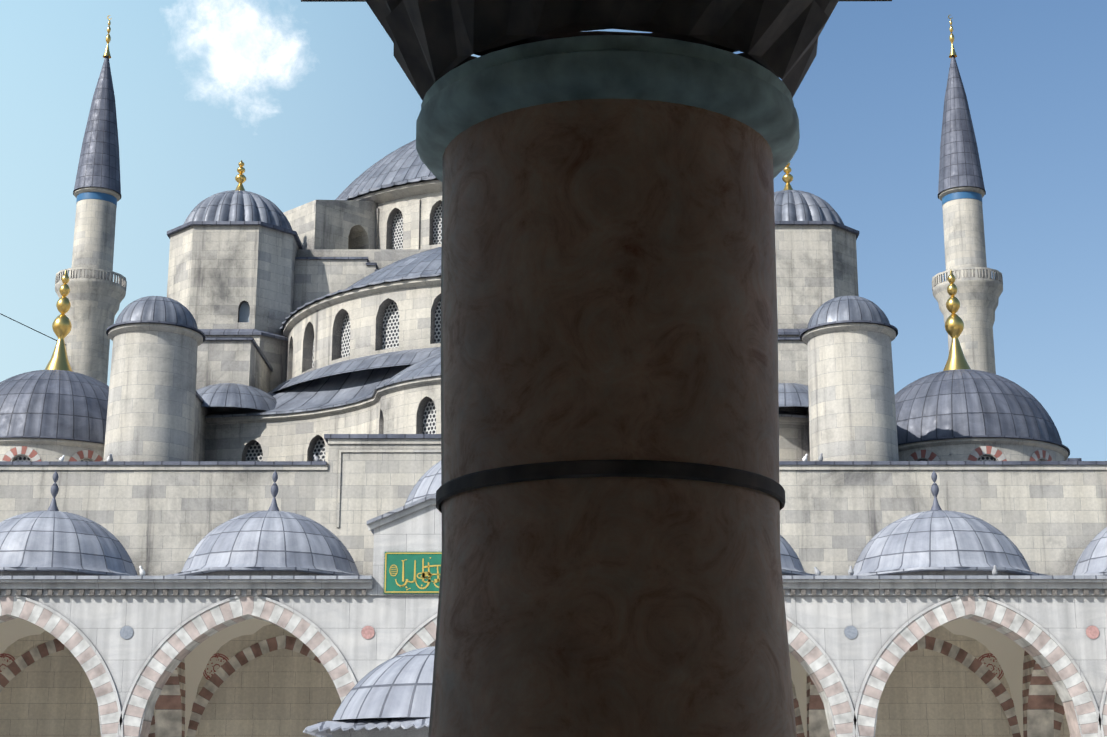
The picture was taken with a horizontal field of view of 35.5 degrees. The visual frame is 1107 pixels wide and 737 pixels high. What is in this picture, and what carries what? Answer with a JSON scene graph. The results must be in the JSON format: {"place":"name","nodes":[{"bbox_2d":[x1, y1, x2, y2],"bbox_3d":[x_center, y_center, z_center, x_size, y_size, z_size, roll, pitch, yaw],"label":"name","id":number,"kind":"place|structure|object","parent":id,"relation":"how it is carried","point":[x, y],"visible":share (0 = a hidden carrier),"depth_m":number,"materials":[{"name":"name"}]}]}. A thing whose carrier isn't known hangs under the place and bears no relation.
{"place":"outdoors","nodes":[
{"label":"outdoors","id":0,"kind":"place"},
{"bbox_2d":[293,259,376,311],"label":"wall","id":1,"kind":"structure","parent":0,"point":[315,278],"depth_m":77.89,"materials":[{"name":"stone"}]},
{"bbox_2d":[283,200,376,248],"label":"drum buttresses","id":2,"kind":"structure","parent":1,"relation":"on","point":[332,224],"depth_m":81.93,"materials":[{"name":"beige stone"}]},
{"bbox_2d":[335,140,437,199],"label":"dome","id":3,"kind":"structure","parent":2,"relation":"on","point":[403,165],"depth_m":84.94,"materials":[{"name":"grey metal"}]},
{"bbox_2d":[295,257,378,270],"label":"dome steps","id":4,"kind":"structure","parent":1,"relation":"on","point":[371,263],"depth_m":78.01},
{"bbox_2d":[297,249,429,268],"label":"wall","id":5,"kind":"structure","parent":0,"point":[382,258],"depth_m":78.78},
{"bbox_2d":[326,726,428,736],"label":"scalloped roof edge","id":6,"kind":"object","parent":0,"point":[412,731],"visible":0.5,"depth_m":25.74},
{"bbox_2d":[303,646,434,736],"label":"dome","id":7,"kind":"object","parent":6,"relation":"on","point":[395,692],"visible":0.4,"depth_m":26.03,"materials":[{"name":"grey metal"}]},
{"bbox_2d":[375,191,441,248],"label":"drum","id":8,"kind":"object","parent":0,"point":[413,222],"depth_m":82.46,"materials":[{"name":"stone"}]},
{"bbox_2d":[352,180,441,203],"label":"cornice","id":9,"kind":"structure","parent":8,"relation":"attached to","point":[397,192],"depth_m":82.69,"materials":[{"name":"beige stone"}]},
{"bbox_2d":[205,384,809,462],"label":"wall","id":10,"kind":"structure","parent":0,"point":[416,410],"depth_m":67.16,"materials":[{"name":"beige stone"}]},
{"bbox_2d":[206,376,808,424],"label":"cornice","id":11,"kind":"structure","parent":10,"relation":"attached to","point":[389,389],"depth_m":66.96,"materials":[{"name":"grey stone"}]},
{"bbox_2d":[0,618,1024,736],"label":"arches","id":12,"kind":"structure","parent":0,"point":[1006,652],"depth_m":55.60,"materials":[{"name":"beige stone"}]},
{"bbox_2d":[0,624,1069,736],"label":"portico wall","id":13,"kind":"structure","parent":0,"point":[282,692],"depth_m":55.57,"materials":[{"name":"beige stone"}]},
{"bbox_2d":[0,653,1003,679],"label":"pendentives","id":14,"kind":"object","parent":13,"relation":"attached to","point":[217,661],"visible":0.15,"depth_m":55.82,"materials":[{"name":"beige stone"}]},
{"bbox_2d":[0,635,1064,736],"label":"striped arches","id":15,"kind":"structure","parent":13,"relation":"attached to","point":[229,667],"depth_m":55.77,"materials":[{"name":"brown stone"}]},
{"bbox_2d":[0,444,1106,576],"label":"wall","id":16,"kind":"structure","parent":0,"point":[166,522],"depth_m":57.17,"materials":[{"name":"stone"}]},
{"bbox_2d":[0,439,1106,526],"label":"cornice molding","id":17,"kind":"structure","parent":16,"relation":"attached to","point":[438,441],"depth_m":57.41,"materials":[{"name":"beige stone"}]},
{"bbox_2d":[0,434,1106,464],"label":"wall coping","id":18,"kind":"object","parent":16,"relation":"on","point":[381,436],"visible":0.19,"depth_m":57.40,"materials":[{"name":"grey stone"}]},
{"bbox_2d":[103,320,204,460],"bbox_3d":[-14.256,1.769,61.279,3.480,6.270,3.480,0,-14,0],"label":"turret","id":19,"kind":"object","parent":18,"relation":"on","point":[151,400],"visible":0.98,"depth_m":60.30,"materials":[{"name":"stone"}]},
{"bbox_2d":[115,296,197,330],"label":"turret dome","id":20,"kind":"structure","parent":19,"relation":"on","point":[159,308],"depth_m":61.15,"materials":[{"name":"grey metal"}]},
{"bbox_2d":[193,340,809,460],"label":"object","id":21,"kind":"object","parent":18,"relation":"on","point":[232,361],"visible":0.04,"depth_m":69.62,"materials":[{"name":"stone"}]},
{"bbox_2d":[167,221,303,390],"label":"tower","id":22,"kind":"structure","parent":21,"relation":"on","point":[230,278],"depth_m":75.84,"materials":[{"name":"stone"}]},
{"bbox_2d":[184,190,291,229],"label":"dome","id":23,"kind":"structure","parent":22,"relation":"on","point":[235,205],"depth_m":77.33,"materials":[{"name":"grey metal"}]},
{"bbox_2d":[235,160,245,190],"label":"finial","id":24,"kind":"object","parent":23,"relation":"on","point":[240,178],"visible":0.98,"depth_m":79.56,"materials":[{"name":"gold metal"}]},
{"bbox_2d":[196,337,1081,460],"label":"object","id":25,"kind":"object","parent":21,"relation":"on","point":[200,398],"visible":0.06,"depth_m":69.80,"materials":[{"name":"grey stone"}]},
{"bbox_2d":[775,221,858,336],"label":"tower","id":26,"kind":"structure","parent":21,"relation":"on","point":[816,265],"depth_m":75.80,"materials":[{"name":"stone"}]},
{"bbox_2d":[774,190,843,224],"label":"dome","id":27,"kind":"structure","parent":26,"relation":"on","point":[794,205],"depth_m":77.13,"materials":[{"name":"grey metal"}]},
{"bbox_2d":[782,162,792,189],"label":"finial","id":28,"kind":"object","parent":27,"relation":"on","point":[787,178],"visible":0.67,"depth_m":79.50,"materials":[{"name":"gold metal"}]},
{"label":"corner body","id":29,"kind":"object","parent":21,"relation":"on","visible":0},
{"bbox_2d":[0,436,104,460],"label":"dome drum","id":30,"kind":"object","parent":29,"relation":"on","point":[27,448],"visible":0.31,"depth_m":64.33,"materials":[{"name":"stone"}]},
{"bbox_2d":[0,370,108,443],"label":"dome","id":31,"kind":"structure","parent":30,"relation":"on","point":[61,403],"depth_m":65.46,"materials":[{"name":"grey metal"}]},
{"bbox_2d":[44,270,72,371],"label":"corner finial","id":32,"kind":"object","parent":31,"relation":"on","point":[61,328],"visible":1,"depth_m":69.13,"materials":[{"name":"gold metal"}]},
{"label":"corner body","id":33,"kind":"object","parent":21,"relation":"on","visible":0},
{"bbox_2d":[898,435,1069,460],"bbox_3d":[16.075,4.623,67.723,8.140,2.370,8.140,0,-14,0],"label":"dome drum","id":34,"kind":"object","parent":33,"relation":"on","point":[1000,448],"visible":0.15,"depth_m":64.42,"materials":[{"name":"stone"}]},
{"bbox_2d":[895,369,1061,443],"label":"dome","id":35,"kind":"structure","parent":34,"relation":"on","point":[959,402],"depth_m":65.48,"materials":[{"name":"grey metal"}]},
{"bbox_2d":[943,270,970,370],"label":"corner finial","id":36,"kind":"object","parent":35,"relation":"on","point":[954,328],"visible":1,"depth_m":69.07,"materials":[{"name":"gold metal"}]},
{"bbox_2d":[196,347,808,417],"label":"roof","id":37,"kind":"structure","parent":18,"relation":"on","point":[348,382],"depth_m":67.81,"materials":[{"name":"grey metal"}]},
{"bbox_2d":[287,285,440,379],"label":"curved wall","id":38,"kind":"structure","parent":37,"relation":"on","point":[386,322],"depth_m":69.44,"materials":[{"name":"beige stone"}]},
{"bbox_2d":[280,247,440,330],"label":"half-dome roof","id":39,"kind":"structure","parent":38,"relation":"on","point":[426,264],"depth_m":71.52,"materials":[{"name":"grey metal"}]},
{"bbox_2d":[283,277,440,336],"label":"cornice","id":40,"kind":"structure","parent":38,"relation":"attached to","point":[294,320],"depth_m":69.87,"materials":[{"name":"grey stone"}]},
{"bbox_2d":[800,454,807,460],"bbox_3d":[8.331,2.955,57.632,0.305,0.320,0.170,26,-17,-3],"label":"pigeon","id":41,"kind":"object","parent":18,"relation":"on","point":[804,458],"visible":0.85,"depth_m":57.58,"materials":[{"name":"white"}]},
{"bbox_2d":[817,453,822,460],"bbox_3d":[8.874,2.956,57.636,0.170,0.320,0.305,7,5,-24],"label":"pigeon","id":42,"kind":"object","parent":18,"relation":"on","point":[820,458],"visible":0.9,"depth_m":57.53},
{"bbox_2d":[800,320,898,460],"bbox_3d":[10.584,1.760,61.242,3.480,6.270,3.480,0,-14,0],"label":"turret","id":43,"kind":"object","parent":18,"relation":"on","point":[852,411],"visible":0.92,"depth_m":60.26,"materials":[{"name":"stone"}]},
{"bbox_2d":[807,295,889,329],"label":"turret dome","id":44,"kind":"structure","parent":43,"relation":"on","point":[842,308],"depth_m":61.11,"materials":[{"name":"grey metal"}]},
{"bbox_2d":[0,595,1106,736],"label":"arcade wall","id":45,"kind":"structure","parent":0,"point":[341,622],"depth_m":49.53,"materials":[{"name":"grey stone"}]},
{"bbox_2d":[0,595,1106,736],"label":"arches","id":46,"kind":"structure","parent":45,"relation":"attached to","point":[116,721],"depth_m":49.28,"materials":[{"name":"beige stone"}]},
{"bbox_2d":[0,575,1106,594],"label":"cornice","id":47,"kind":"structure","parent":45,"relation":"attached to","point":[934,583],"depth_m":49.58,"materials":[{"name":"grey stone"}]},
{"bbox_2d":[0,511,137,575],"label":"dome","id":48,"kind":"structure","parent":47,"relation":"on","point":[47,543],"depth_m":51.81,"materials":[{"name":"grey metal"}]},
{"bbox_2d":[47,471,58,510],"bbox_3d":[-15.646,3.832,54.241,0.400,1.350,0.400,0,-14,0],"label":"finial","id":49,"kind":"object","parent":48,"relation":"on","point":[54,493],"visible":1,"depth_m":54.14,"materials":[{"name":"grey metal"}]},
{"bbox_2d":[139,566,145,575],"bbox_3d":[-11.760,5.793,49.677,0.305,0.320,0.170,-19,-1,-36],"label":"pigeon","id":50,"kind":"object","parent":47,"relation":"on","point":[142,572],"visible":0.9,"depth_m":49.59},
{"bbox_2d":[165,510,363,575],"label":"dome","id":51,"kind":"structure","parent":47,"relation":"on","point":[270,543],"depth_m":51.72,"materials":[{"name":"grey metal"}]},
{"bbox_2d":[268,470,278,510],"bbox_3d":[-8.746,3.830,54.230,0.400,1.350,0.400,0,-14,0],"label":"finial","id":52,"kind":"object","parent":51,"relation":"on","point":[274,493],"visible":0.96,"depth_m":54.13,"materials":[{"name":"grey metal"}]},
{"bbox_2d":[0,589,1106,594],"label":"portico dentils","id":53,"kind":"object","parent":47,"relation":"attached to","point":[353,591],"visible":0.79,"depth_m":49.58,"materials":[{"name":"stone"}]},
{"bbox_2d":[814,567,823,574],"bbox_3d":[7.610,5.790,49.661,0.170,0.320,0.305,12,-47,-40],"label":"pigeon","id":54,"kind":"object","parent":47,"relation":"on","point":[817,572],"visible":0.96,"depth_m":49.62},
{"bbox_2d":[848,566,853,574],"bbox_3d":[8.527,5.782,49.627,0.170,0.320,0.305,-3,-30,13],"label":"pigeon","id":55,"kind":"object","parent":47,"relation":"on","point":[850,571],"visible":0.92,"depth_m":49.62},
{"bbox_2d":[992,565,997,574],"bbox_3d":[12.646,5.789,49.656,0.170,0.320,0.305,1,4,-5],"label":"pigeon","id":56,"kind":"object","parent":47,"relation":"on","point":[994,571],"visible":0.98,"depth_m":49.54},
{"bbox_2d":[120,626,1098,638],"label":"wall medallions","id":57,"kind":"object","parent":45,"relation":"attached to","point":[368,632],"depth_m":49.41,"materials":[{"name":"pink stone"}]},
{"bbox_2d":[0,0,1106,460],"label":"sky","id":58,"kind":"structure","parent":0,"point":[309,96],"materials":[{"name":"blue"}]},
{"bbox_2d":[416,35,799,736],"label":"column","id":59,"kind":"structure","parent":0,"point":[610,497],"depth_m":3.54,"materials":[{"name":"brown stone"}]},
{"bbox_2d":[301,0,891,100],"bbox_3d":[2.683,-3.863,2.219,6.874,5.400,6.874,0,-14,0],"label":"capital","id":60,"kind":"object","parent":59,"relation":"on","point":[434,41],"visible":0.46,"depth_m":3.75,"materials":[{"name":"grey stone"}]},
{"bbox_2d":[780,535,814,574],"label":"dome","id":61,"kind":"structure","parent":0,"point":[791,564],"depth_m":52.07,"materials":[{"name":"grey metal"}]},
{"bbox_2d":[853,510,1044,574],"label":"dome","id":62,"kind":"structure","parent":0,"point":[941,542],"depth_m":51.71,"materials":[{"name":"grey metal"}]},
{"bbox_2d":[930,470,941,510],"bbox_3d":[11.954,3.822,54.200,0.400,1.350,0.400,0,-14,0],"label":"finial","id":63,"kind":"object","parent":62,"relation":"on","point":[935,492],"visible":1,"depth_m":54.10,"materials":[{"name":"grey metal"}]},
{"bbox_2d":[1072,527,1106,574],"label":"dome","id":64,"kind":"structure","parent":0,"point":[1092,559],"depth_m":52.90,"materials":[{"name":"grey metal"}]},
{"label":"ground","id":65,"kind":"structure","parent":0,"visible":0},
{"bbox_2d":[55,187,126,384],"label":"minaret","id":66,"kind":"object","parent":65,"relation":"on","point":[95,296],"visible":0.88,"depth_m":121.72,"materials":[{"name":"stone"}]},
{"bbox_2d":[0,313,65,344],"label":"overhead wire","id":67,"kind":"object","parent":66,"relation":"attached to","point":[29,327],"visible":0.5,"depth_m":119.19,"materials":[{"name":"black plastic"}]},
{"bbox_2d":[73,55,120,198],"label":"minaret spire","id":68,"kind":"structure","parent":66,"relation":"on","point":[99,163],"depth_m":124.88,"materials":[{"name":"grey metal"}]},
{"bbox_2d":[103,15,111,58],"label":"finial","id":69,"kind":"object","parent":68,"relation":"on","point":[108,40],"visible":1,"depth_m":127.84,"materials":[{"name":"gold metal"}]},
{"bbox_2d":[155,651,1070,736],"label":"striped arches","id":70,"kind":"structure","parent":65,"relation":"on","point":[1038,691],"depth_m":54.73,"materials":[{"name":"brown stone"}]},
{"bbox_2d":[372,505,441,594],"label":"block","id":71,"kind":"structure","parent":70,"relation":"on","point":[420,530],"depth_m":50.06,"materials":[{"name":"stone"}]},
{"bbox_2d":[367,499,435,530],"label":"gable cornice","id":72,"kind":"structure","parent":71,"relation":"attached to","point":[397,515],"depth_m":50.16,"materials":[{"name":"grey stone"}]},
{"bbox_2d":[367,495,435,534],"bbox_3d":[-1.847,4.954,53.444,7.100,0.860,6.940,0,-14,0],"label":"gable roof edge","id":73,"kind":"object","parent":71,"relation":"on","point":[404,507],"visible":0.18,"depth_m":50.10,"materials":[{"name":"grey metal"}]},
{"bbox_2d":[384,552,441,593],"bbox_3d":[-1.872,5.877,49.786,6.000,1.200,0.040,0,-14,0],"label":"calligraphy panel","id":74,"kind":"object","parent":71,"relation":"attached to","point":[396,560],"visible":0.18,"depth_m":49.78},
{"bbox_2d":[384,553,441,592],"bbox_3d":[-1.872,5.869,49.755,5.955,1.155,0.001,0,-14,0],"label":"calligraphy script","id":75,"kind":"object","parent":74,"relation":"attached to","point":[428,574],"visible":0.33,"depth_m":49.74,"materials":[{"name":"gold metal"}]},
{"bbox_2d":[405,461,440,504],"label":"dome","id":76,"kind":"structure","parent":71,"relation":"on","point":[428,483],"depth_m":52.72,"materials":[{"name":"grey metal"}]},
{"bbox_2d":[932,187,1002,373],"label":"minaret","id":77,"kind":"object","parent":65,"relation":"on","point":[979,291],"visible":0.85,"depth_m":121.88,"materials":[{"name":"stone"}]},
{"bbox_2d":[938,55,985,198],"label":"minaret spire","id":78,"kind":"structure","parent":77,"relation":"on","point":[959,164],"depth_m":124.78,"materials":[{"name":"grey metal"}]},
{"bbox_2d":[948,15,956,57],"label":"finial","id":79,"kind":"object","parent":78,"relation":"on","point":[951,39],"visible":1,"depth_m":127.73,"materials":[{"name":"gold metal"}]}
]}

